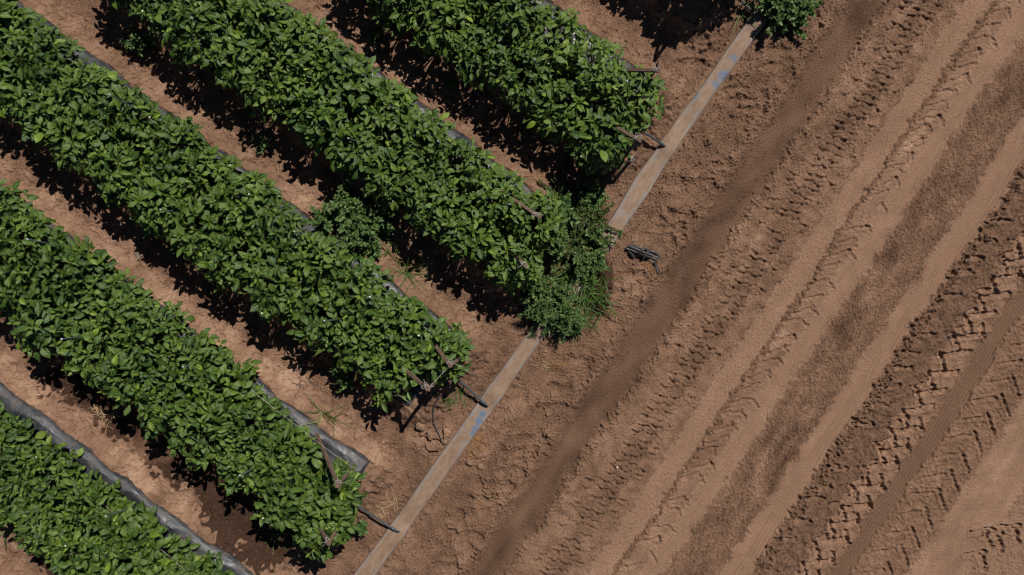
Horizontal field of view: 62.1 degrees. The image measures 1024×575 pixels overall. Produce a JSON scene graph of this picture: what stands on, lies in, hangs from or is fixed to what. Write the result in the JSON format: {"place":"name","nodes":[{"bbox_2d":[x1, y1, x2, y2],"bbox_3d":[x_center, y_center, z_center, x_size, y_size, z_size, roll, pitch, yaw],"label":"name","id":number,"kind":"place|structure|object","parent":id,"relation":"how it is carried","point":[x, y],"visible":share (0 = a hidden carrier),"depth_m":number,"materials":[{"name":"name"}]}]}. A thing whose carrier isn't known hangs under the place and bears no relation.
{"place":"outdoors","nodes":[
{"label":"outdoors","id":0,"kind":"place"},
{"bbox_2d":[0,0,1023,574],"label":"ground","id":1,"kind":"structure","parent":0,"point":[924,212],"depth_m":5.40,"materials":[{"name":"soil"}]},
{"bbox_2d":[0,382,252,574],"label":"plastic mulch","id":2,"kind":"object","parent":1,"relation":"on","point":[17,406],"visible":0.23,"depth_m":5.31,"materials":[{"name":"plastic"}]},
{"bbox_2d":[0,468,45,531],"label":"pepper plant","id":3,"kind":"object","parent":2,"relation":"on","point":[14,494],"visible":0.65,"depth_m":5.06,"materials":[{"name":"green plant"}]},
{"bbox_2d":[0,414,47,477],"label":"pepper plant","id":4,"kind":"object","parent":2,"relation":"on","point":[12,442],"visible":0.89,"depth_m":5.07,"materials":[{"name":"green plant"}]},
{"bbox_2d":[8,500,84,563],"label":"pepper plant","id":5,"kind":"object","parent":2,"relation":"on","point":[44,519],"visible":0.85,"depth_m":5.03,"materials":[{"name":"green plant"}]},
{"bbox_2d":[11,435,85,506],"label":"pepper plant","id":6,"kind":"object","parent":2,"relation":"on","point":[41,486],"visible":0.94,"depth_m":5.05,"materials":[{"name":"green plant"}]},
{"bbox_2d":[41,521,110,574],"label":"pepper plant","id":7,"kind":"object","parent":2,"relation":"on","point":[85,547],"visible":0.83,"depth_m":5.02,"materials":[{"name":"green plant"}]},
{"bbox_2d":[61,469,130,534],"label":"pepper plant","id":8,"kind":"object","parent":2,"relation":"on","point":[92,492],"visible":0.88,"depth_m":5.08,"materials":[{"name":"green plant"}]},
{"bbox_2d":[93,553,154,574],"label":"pepper plant","id":9,"kind":"object","parent":2,"relation":"on","point":[122,565],"visible":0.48,"depth_m":5.07,"materials":[{"name":"green plant"}]},
{"bbox_2d":[93,496,167,565],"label":"pepper plant","id":10,"kind":"object","parent":2,"relation":"on","point":[134,534],"visible":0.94,"depth_m":5.06,"materials":[{"name":"green plant"}]},
{"bbox_2d":[128,532,200,574],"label":"pepper plant","id":11,"kind":"object","parent":2,"relation":"on","point":[166,562],"visible":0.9,"depth_m":5.08,"materials":[{"name":"green plant"}]},
{"bbox_2d":[177,549,235,574],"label":"pepper plant","id":12,"kind":"object","parent":2,"relation":"on","point":[197,564],"visible":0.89,"depth_m":5.14,"materials":[{"name":"green plant"}]},
{"bbox_2d":[120,28,159,56],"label":"broadleaf weed","id":13,"kind":"object","parent":1,"relation":"on","point":[139,43],"visible":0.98,"depth_m":5.31,"materials":[{"name":"green plant"}]},
{"bbox_2d":[0,194,369,518],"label":"plastic mulch","id":14,"kind":"object","parent":1,"relation":"on","point":[352,456],"visible":0.09,"depth_m":5.30,"materials":[{"name":"plastic"}]},
{"bbox_2d":[0,179,38,240],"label":"pepper plant","id":15,"kind":"object","parent":14,"relation":"on","point":[14,201],"visible":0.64,"depth_m":5.07,"materials":[{"name":"green plant"}]},
{"bbox_2d":[0,257,54,325],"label":"pepper plant","id":16,"kind":"object","parent":14,"relation":"on","point":[15,276],"visible":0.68,"depth_m":4.99,"materials":[{"name":"green plant"}]},
{"bbox_2d":[0,206,68,271],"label":"pepper plant","id":17,"kind":"object","parent":14,"relation":"on","point":[39,221],"visible":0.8,"depth_m":5.02,"materials":[{"name":"green plant"}]},
{"bbox_2d":[7,279,89,361],"bbox_3d":[-2.755,0.194,5.077,0.474,0.516,0.497,0,90,0],"label":"pepper plant","id":18,"kind":"object","parent":14,"relation":"on","point":[38,337],"visible":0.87,"depth_m":4.97,"materials":[{"name":"green plant"}]},
{"bbox_2d":[33,234,117,303],"bbox_3d":[-2.607,-0.102,5.085,0.418,0.501,0.427,-39,90,0],"label":"pepper plant","id":19,"kind":"object","parent":14,"relation":"on","point":[75,270],"visible":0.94,"depth_m":4.99,"materials":[{"name":"green plant"}]},
{"bbox_2d":[56,318,131,388],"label":"pepper plant","id":20,"kind":"object","parent":14,"relation":"on","point":[74,364],"visible":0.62,"depth_m":5.03,"materials":[{"name":"green plant"}]},
{"bbox_2d":[78,268,153,333],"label":"pepper plant","id":21,"kind":"object","parent":14,"relation":"on","point":[119,291],"visible":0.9,"depth_m":5.04,"materials":[{"name":"green plant"}]},
{"bbox_2d":[91,343,167,415],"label":"pepper plant","id":22,"kind":"object","parent":14,"relation":"on","point":[124,390],"visible":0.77,"depth_m":4.97,"materials":[{"name":"green plant"}]},
{"bbox_2d":[116,299,196,362],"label":"pepper plant","id":23,"kind":"object","parent":14,"relation":"on","point":[155,314],"visible":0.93,"depth_m":5.02,"materials":[{"name":"green plant"}]},
{"bbox_2d":[132,371,205,439],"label":"pepper plant","id":24,"kind":"object","parent":14,"relation":"on","point":[165,413],"visible":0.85,"depth_m":4.99,"materials":[{"name":"green plant"}]},
{"bbox_2d":[154,327,232,397],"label":"pepper plant","id":25,"kind":"object","parent":14,"relation":"on","point":[210,353],"visible":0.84,"depth_m":5.01,"materials":[{"name":"green plant"}]},
{"bbox_2d":[167,395,240,470],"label":"pepper plant","id":26,"kind":"object","parent":14,"relation":"on","point":[217,434],"visible":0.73,"depth_m":5.00,"materials":[{"name":"green plant"}]},
{"bbox_2d":[185,353,263,425],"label":"pepper plant","id":27,"kind":"object","parent":14,"relation":"on","point":[247,393],"visible":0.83,"depth_m":5.02,"materials":[{"name":"green plant"}]},
{"bbox_2d":[216,426,288,497],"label":"pepper plant","id":28,"kind":"object","parent":14,"relation":"on","point":[231,465],"visible":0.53,"depth_m":4.99,"materials":[{"name":"green plant"}]},
{"bbox_2d":[227,393,293,455],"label":"pepper plant","id":29,"kind":"object","parent":14,"relation":"on","point":[258,408],"visible":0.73,"depth_m":5.03,"materials":[{"name":"green plant"}]},
{"bbox_2d":[249,458,321,531],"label":"pepper plant","id":30,"kind":"object","parent":14,"relation":"on","point":[272,515],"visible":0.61,"depth_m":4.95,"materials":[{"name":"green plant"}]},
{"bbox_2d":[254,420,324,494],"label":"pepper plant","id":31,"kind":"object","parent":14,"relation":"on","point":[310,448],"visible":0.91,"depth_m":4.99,"materials":[{"name":"green plant"}]},
{"bbox_2d":[284,485,360,563],"bbox_3d":[-1.120,1.410,5.093,0.422,0.484,0.490,0,90,0],"label":"pepper plant","id":32,"kind":"object","parent":14,"relation":"on","point":[344,525],"visible":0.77,"depth_m":4.96,"materials":[{"name":"green plant"}]},
{"bbox_2d":[298,456,367,527],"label":"pepper plant","id":33,"kind":"object","parent":14,"relation":"on","point":[347,497],"visible":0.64,"depth_m":5.05,"materials":[{"name":"green plant"}]},
{"bbox_2d":[0,0,451,405],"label":"plastic mulch","id":34,"kind":"object","parent":1,"relation":"on","point":[415,391],"visible":0.06,"depth_m":5.30,"materials":[{"name":"plastic"}]},
{"bbox_2d":[0,0,48,63],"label":"pepper plant","id":35,"kind":"object","parent":34,"relation":"on","point":[17,18],"visible":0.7,"depth_m":5.02,"materials":[{"name":"green plant"}]},
{"bbox_2d":[0,49,49,123],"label":"pepper plant","id":36,"kind":"object","parent":34,"relation":"on","point":[7,85],"visible":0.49,"depth_m":5.00,"materials":[{"name":"green plant"}]},
{"bbox_2d":[6,79,83,151],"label":"pepper plant","id":37,"kind":"object","parent":34,"relation":"on","point":[40,125],"visible":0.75,"depth_m":4.96,"materials":[{"name":"green plant"}]},
{"bbox_2d":[3,19,88,96],"bbox_3d":[-2.797,-1.355,5.092,0.452,0.486,0.443,0,90,0],"label":"pepper plant","id":38,"kind":"object","parent":34,"relation":"on","point":[69,47],"visible":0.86,"depth_m":4.99,"materials":[{"name":"green plant"}]},
{"bbox_2d":[41,107,116,179],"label":"pepper plant","id":39,"kind":"object","parent":34,"relation":"on","point":[70,151],"visible":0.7,"depth_m":4.97,"materials":[{"name":"green plant"}]},
{"bbox_2d":[52,58,128,124],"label":"pepper plant","id":40,"kind":"object","parent":34,"relation":"on","point":[102,77],"visible":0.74,"depth_m":4.99,"materials":[{"name":"green plant"}]},
{"bbox_2d":[83,139,155,211],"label":"pepper plant","id":41,"kind":"object","parent":34,"relation":"on","point":[122,155],"visible":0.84,"depth_m":4.97,"materials":[{"name":"green plant"}]},
{"bbox_2d":[90,83,166,147],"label":"pepper plant","id":42,"kind":"object","parent":34,"relation":"on","point":[140,101],"visible":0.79,"depth_m":5.01,"materials":[{"name":"green plant"}]},
{"bbox_2d":[123,169,201,239],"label":"pepper plant","id":43,"kind":"object","parent":34,"relation":"on","point":[149,221],"visible":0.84,"depth_m":5.00,"materials":[{"name":"green plant"}]},
{"bbox_2d":[135,112,211,183],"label":"pepper plant","id":44,"kind":"object","parent":34,"relation":"on","point":[160,159],"visible":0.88,"depth_m":5.02,"materials":[{"name":"green plant"}]},
{"bbox_2d":[163,193,235,266],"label":"pepper plant","id":45,"kind":"object","parent":34,"relation":"on","point":[190,237],"visible":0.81,"depth_m":4.99,"materials":[{"name":"green plant"}]},
{"bbox_2d":[169,142,243,207],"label":"pepper plant","id":46,"kind":"object","parent":34,"relation":"on","point":[212,171],"visible":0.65,"depth_m":5.04,"materials":[{"name":"green plant"}]},
{"bbox_2d":[196,225,269,297],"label":"pepper plant","id":47,"kind":"object","parent":34,"relation":"on","point":[214,258],"visible":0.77,"depth_m":4.99,"materials":[{"name":"green plant"}]},
{"bbox_2d":[203,168,282,238],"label":"pepper plant","id":48,"kind":"object","parent":34,"relation":"on","point":[244,183],"visible":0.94,"depth_m":4.98,"materials":[{"name":"green plant"}]},
{"bbox_2d":[242,256,310,325],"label":"pepper plant","id":49,"kind":"object","parent":34,"relation":"on","point":[268,306],"visible":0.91,"depth_m":4.98,"materials":[{"name":"green plant"}]},
{"bbox_2d":[243,196,312,267],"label":"pepper plant","id":50,"kind":"object","parent":34,"relation":"on","point":[283,247],"visible":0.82,"depth_m":5.02,"materials":[{"name":"green plant"}]},
{"bbox_2d":[286,231,352,292],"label":"pepper plant","id":51,"kind":"object","parent":34,"relation":"on","point":[319,246],"visible":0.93,"depth_m":5.00,"materials":[{"name":"green plant"}]},
{"bbox_2d":[285,277,355,355],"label":"pepper plant","id":52,"kind":"object","parent":34,"relation":"on","point":[311,333],"visible":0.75,"depth_m":5.01,"materials":[{"name":"green plant"}]},
{"bbox_2d":[321,257,394,334],"bbox_3d":[-0.906,0.057,5.085,0.428,0.501,0.478,0,90,0],"label":"pepper plant","id":53,"kind":"object","parent":34,"relation":"on","point":[366,269],"visible":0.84,"depth_m":4.98,"materials":[{"name":"green plant"}]},
{"bbox_2d":[327,308,392,373],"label":"pepper plant","id":54,"kind":"object","parent":34,"relation":"on","point":[352,341],"visible":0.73,"depth_m":5.00,"materials":[{"name":"green plant"}]},
{"bbox_2d":[359,339,426,412],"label":"pepper plant","id":55,"kind":"object","parent":34,"relation":"on","point":[404,381],"visible":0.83,"depth_m":5.04,"materials":[{"name":"green plant"}]},
{"bbox_2d":[368,290,437,352],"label":"pepper plant","id":56,"kind":"object","parent":34,"relation":"on","point":[387,313],"visible":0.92,"depth_m":5.01,"materials":[{"name":"green plant"}]},
{"bbox_2d":[407,316,475,385],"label":"pepper plant","id":57,"kind":"object","parent":34,"relation":"on","point":[459,345],"visible":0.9,"depth_m":5.03,"materials":[{"name":"green plant"}]},
{"bbox_2d":[301,202,337,235],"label":"broadleaf weed","id":58,"kind":"object","parent":1,"relation":"on","point":[325,219],"visible":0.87,"depth_m":5.25,"materials":[{"name":"green plant"}]},
{"bbox_2d":[320,178,370,221],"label":"broadleaf weed","id":59,"kind":"object","parent":1,"relation":"on","point":[345,201],"visible":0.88,"depth_m":5.19,"materials":[{"name":"green plant"}]},
{"bbox_2d":[150,0,543,276],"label":"plastic mulch","id":60,"kind":"object","parent":1,"relation":"on","point":[453,133],"visible":0.06,"depth_m":5.30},
{"bbox_2d":[128,0,197,45],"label":"pepper plant","id":61,"kind":"object","parent":60,"relation":"on","point":[155,12],"visible":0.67,"depth_m":5.03,"materials":[{"name":"green plant"}]},
{"bbox_2d":[156,0,236,74],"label":"pepper plant","id":62,"kind":"object","parent":60,"relation":"on","point":[177,42],"visible":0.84,"depth_m":4.98,"materials":[{"name":"green plant"}]},
{"bbox_2d":[192,0,260,22],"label":"pepper plant","id":63,"kind":"object","parent":60,"relation":"on","point":[226,5],"visible":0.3,"depth_m":5.05,"materials":[{"name":"green plant"}]},
{"bbox_2d":[202,24,273,92],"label":"pepper plant","id":64,"kind":"object","parent":60,"relation":"on","point":[245,51],"visible":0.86,"depth_m":4.99,"materials":[{"name":"green plant"}]},
{"bbox_2d":[227,0,301,55],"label":"pepper plant","id":65,"kind":"object","parent":60,"relation":"on","point":[248,20],"visible":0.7,"depth_m":5.00,"materials":[{"name":"green plant"}]},
{"bbox_2d":[237,50,309,124],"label":"pepper plant","id":66,"kind":"object","parent":60,"relation":"on","point":[280,92],"visible":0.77,"depth_m":5.02,"materials":[{"name":"green plant"}]},
{"bbox_2d":[267,9,342,87],"bbox_3d":[-1.234,-1.426,5.109,0.443,0.454,0.468,0,90,0],"label":"pepper plant","id":67,"kind":"object","parent":60,"relation":"on","point":[301,34],"visible":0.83,"depth_m":4.99,"materials":[{"name":"green plant"}]},
{"bbox_2d":[279,84,351,155],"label":"pepper plant","id":68,"kind":"object","parent":60,"relation":"on","point":[317,129],"visible":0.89,"depth_m":5.00,"materials":[{"name":"green plant"}]},
{"bbox_2d":[301,39,380,114],"bbox_3d":[-1.042,-1.259,5.128,0.503,0.416,0.441,0,90,0],"label":"pepper plant","id":69,"kind":"object","parent":60,"relation":"on","point":[348,60],"visible":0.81,"depth_m":5.02,"materials":[{"name":"green plant"}]},
{"bbox_2d":[322,117,392,183],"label":"pepper plant","id":70,"kind":"object","parent":60,"relation":"on","point":[352,156],"visible":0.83,"depth_m":5.02,"materials":[{"name":"green plant"}]},
{"bbox_2d":[352,76,418,144],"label":"pepper plant","id":71,"kind":"object","parent":60,"relation":"on","point":[384,91],"visible":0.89,"depth_m":5.01,"materials":[{"name":"green plant"}]},
{"bbox_2d":[359,134,426,211],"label":"pepper plant","id":72,"kind":"object","parent":60,"relation":"on","point":[378,184],"visible":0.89,"depth_m":5.03,"materials":[{"name":"green plant"}]},
{"bbox_2d":[384,103,456,171],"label":"pepper plant","id":73,"kind":"object","parent":60,"relation":"on","point":[428,126],"visible":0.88,"depth_m":5.03,"materials":[{"name":"green plant"}]},
{"bbox_2d":[399,167,468,240],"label":"pepper plant","id":74,"kind":"object","parent":60,"relation":"on","point":[416,218],"visible":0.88,"depth_m":4.98,"materials":[{"name":"green plant"}]},
{"bbox_2d":[420,137,496,206],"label":"pepper plant","id":75,"kind":"object","parent":60,"relation":"on","point":[463,150],"visible":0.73,"depth_m":5.03,"materials":[{"name":"green plant"}]},
{"bbox_2d":[435,200,504,266],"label":"pepper plant","id":76,"kind":"object","parent":60,"relation":"on","point":[464,244],"visible":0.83,"depth_m":5.00,"materials":[{"name":"green plant"}]},
{"bbox_2d":[461,162,528,229],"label":"pepper plant","id":77,"kind":"object","parent":60,"relation":"on","point":[500,182],"visible":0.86,"depth_m":5.00,"materials":[{"name":"green plant"}]},
{"bbox_2d":[483,233,544,295],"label":"pepper plant","id":78,"kind":"object","parent":60,"relation":"on","point":[496,270],"visible":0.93,"depth_m":5.02,"materials":[{"name":"green plant"}]},
{"bbox_2d":[501,189,569,255],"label":"pepper plant","id":79,"kind":"object","parent":60,"relation":"on","point":[543,236],"visible":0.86,"depth_m":5.00,"materials":[{"name":"green plant"}]},
{"bbox_2d":[330,199,401,255],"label":"broadleaf weed","id":80,"kind":"object","parent":1,"relation":"on","point":[353,226],"visible":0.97,"depth_m":5.20,"materials":[{"name":"green plant"}]},
{"bbox_2d":[361,203,395,246],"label":"broadleaf weed","id":81,"kind":"object","parent":1,"relation":"on","point":[381,219],"visible":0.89,"depth_m":5.26,"materials":[{"name":"green plant"}]},
{"bbox_2d":[0,0,1023,574],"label":"soil crumbs","id":82,"kind":"object","parent":1,"relation":"on","point":[644,308],"visible":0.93,"depth_m":5.40,"materials":[{"name":"soil"}]},
{"bbox_2d":[393,0,645,142],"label":"plastic mulch","id":83,"kind":"object","parent":1,"relation":"on","point":[553,30],"visible":0.11,"depth_m":5.30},
{"bbox_2d":[370,0,443,36],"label":"pepper plant","id":84,"kind":"object","parent":83,"relation":"on","point":[402,21],"visible":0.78,"depth_m":5.04,"materials":[{"name":"green plant"}]},
{"bbox_2d":[408,0,478,64],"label":"pepper plant","id":85,"kind":"object","parent":83,"relation":"on","point":[430,44],"visible":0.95,"depth_m":4.99,"materials":[{"name":"green plant"}]},
{"bbox_2d":[451,11,518,90],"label":"pepper plant","id":86,"kind":"object","parent":83,"relation":"on","point":[466,66],"visible":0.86,"depth_m":5.02,"materials":[{"name":"green plant"}]},
{"bbox_2d":[472,0,546,48],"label":"pepper plant","id":87,"kind":"object","parent":83,"relation":"on","point":[499,10],"visible":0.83,"depth_m":4.97,"materials":[{"name":"green plant"}]},
{"bbox_2d":[486,42,557,114],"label":"pepper plant","id":88,"kind":"object","parent":83,"relation":"on","point":[515,85],"visible":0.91,"depth_m":5.00,"materials":[{"name":"green plant"}]},
{"bbox_2d":[509,3,586,76],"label":"pepper plant","id":89,"kind":"object","parent":83,"relation":"on","point":[570,25],"visible":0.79,"depth_m":4.99,"materials":[{"name":"green plant"}]},
{"bbox_2d":[522,69,599,144],"bbox_3d":[0.290,-1.092,5.122,0.462,0.428,0.443,0,90,0],"label":"pepper plant","id":90,"kind":"object","parent":83,"relation":"on","point":[568,117],"visible":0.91,"depth_m":5.03,"materials":[{"name":"green plant"}]},
{"bbox_2d":[559,30,626,103],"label":"pepper plant","id":91,"kind":"object","parent":83,"relation":"on","point":[599,78],"visible":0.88,"depth_m":4.97,"materials":[{"name":"green plant"}]},
{"bbox_2d":[563,103,636,175],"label":"pepper plant","id":92,"kind":"object","parent":83,"relation":"on","point":[598,151],"visible":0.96,"depth_m":5.01,"materials":[{"name":"green plant"}]},
{"bbox_2d":[597,64,666,133],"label":"pepper plant","id":93,"kind":"object","parent":83,"relation":"on","point":[648,90],"visible":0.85,"depth_m":4.97,"materials":[{"name":"green plant"}]},
{"bbox_2d":[517,279,567,336],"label":"fine leaved weed","id":94,"kind":"object","parent":1,"relation":"on","point":[541,309],"visible":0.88,"depth_m":5.23,"materials":[{"name":"green plant"}]},
{"bbox_2d":[532,224,569,271],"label":"broadleaf weed","id":95,"kind":"object","parent":1,"relation":"on","point":[559,248],"visible":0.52,"depth_m":5.11,"materials":[{"name":"green plant"}]},
{"bbox_2d":[354,4,767,574],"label":"irrigation hose","id":96,"kind":"object","parent":1,"relation":"on","point":[641,185],"visible":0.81,"depth_m":5.37,"materials":[{"name":"plastic"}]},
{"bbox_2d":[543,189,581,236],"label":"broadleaf weed","id":97,"kind":"object","parent":1,"relation":"on","point":[564,206],"visible":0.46,"depth_m":5.22,"materials":[{"name":"green plant"}]},
{"bbox_2d":[541,285,587,344],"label":"fine leaved weed","id":98,"kind":"object","parent":1,"relation":"on","point":[566,317],"visible":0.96,"depth_m":5.24,"materials":[{"name":"green plant"}]},
{"bbox_2d":[538,164,603,238],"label":"creeping weed","id":99,"kind":"object","parent":1,"relation":"on","point":[562,193],"visible":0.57,"depth_m":5.33,"materials":[{"name":"green plant"}]},
{"bbox_2d":[562,243,605,276],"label":"fine leaved weed","id":100,"kind":"object","parent":1,"relation":"on","point":[579,262],"visible":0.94,"depth_m":5.26,"materials":[{"name":"green plant"}]},
{"bbox_2d":[558,207,612,273],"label":"creeping weed","id":101,"kind":"object","parent":1,"relation":"on","point":[574,240],"visible":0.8,"depth_m":5.29,"materials":[{"name":"green plant"}]},
{"bbox_2d":[555,261,623,325],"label":"grass tuft","id":102,"kind":"object","parent":1,"relation":"on","point":[593,285],"visible":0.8,"depth_m":5.36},
{"bbox_2d":[577,176,610,211],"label":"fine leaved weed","id":103,"kind":"object","parent":1,"relation":"on","point":[589,195],"visible":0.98,"depth_m":5.32,"materials":[{"name":"green plant"}]},
{"bbox_2d":[572,198,619,236],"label":"creeping weed","id":104,"kind":"object","parent":1,"relation":"on","point":[598,218],"visible":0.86,"depth_m":5.33,"materials":[{"name":"green plant"}]},
{"bbox_2d":[581,221,615,256],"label":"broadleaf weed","id":105,"kind":"object","parent":1,"relation":"on","point":[597,246],"visible":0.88,"depth_m":5.29,"materials":[{"name":"green plant"}]},
{"bbox_2d":[754,0,812,41],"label":"broadleaf weed","id":106,"kind":"object","parent":1,"relation":"on","point":[776,11],"visible":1,"depth_m":5.26,"materials":[{"name":"green plant"}]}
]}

